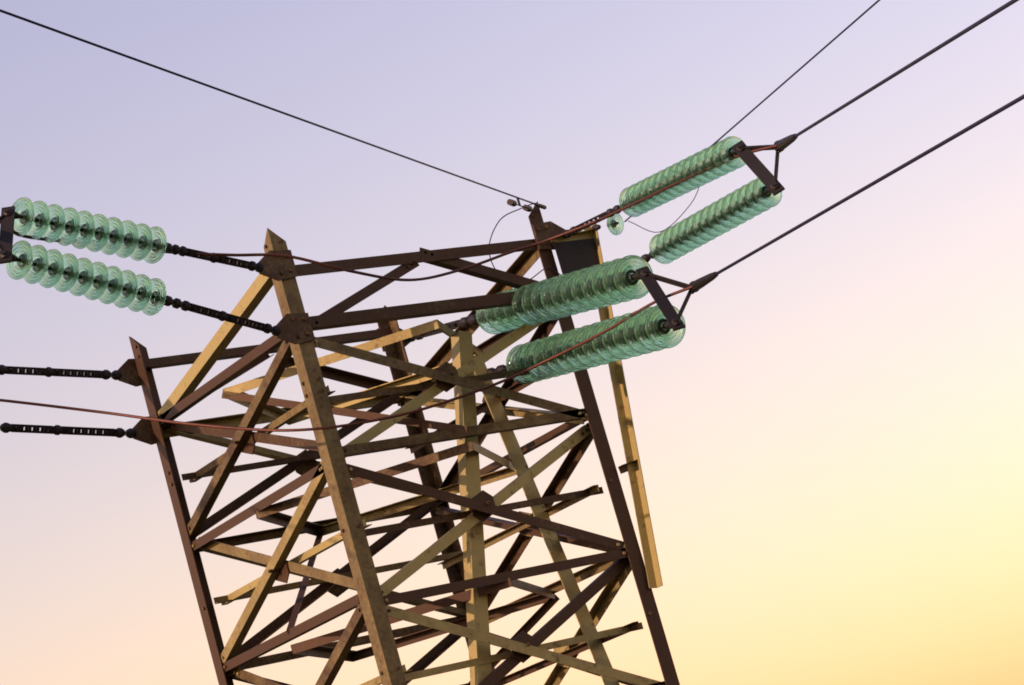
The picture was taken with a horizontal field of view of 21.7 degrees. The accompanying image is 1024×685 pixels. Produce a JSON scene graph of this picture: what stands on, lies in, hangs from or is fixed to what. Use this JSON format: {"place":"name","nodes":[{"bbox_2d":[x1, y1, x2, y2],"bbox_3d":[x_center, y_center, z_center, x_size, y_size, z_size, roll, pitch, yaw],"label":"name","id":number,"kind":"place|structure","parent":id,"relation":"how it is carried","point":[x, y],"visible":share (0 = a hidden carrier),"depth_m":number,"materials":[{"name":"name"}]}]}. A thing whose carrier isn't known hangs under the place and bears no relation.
{"place":"outdoors","nodes":[
{"label":"outdoors","id":0,"kind":"place"},
{"bbox_2d":[0,0,1023,684],"label":"sky","id":1,"kind":"structure","parent":0,"point":[830,445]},
{"bbox_3d":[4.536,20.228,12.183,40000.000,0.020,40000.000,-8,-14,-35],"label":"ground","id":2,"kind":"structure","parent":0,"visible":0},
{"bbox_2d":[0,0,1023,684],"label":"lattice tower","id":3,"kind":"structure","parent":2,"relation":"on","point":[510,306],"depth_m":17.08,"materials":[{"name":"metal"}]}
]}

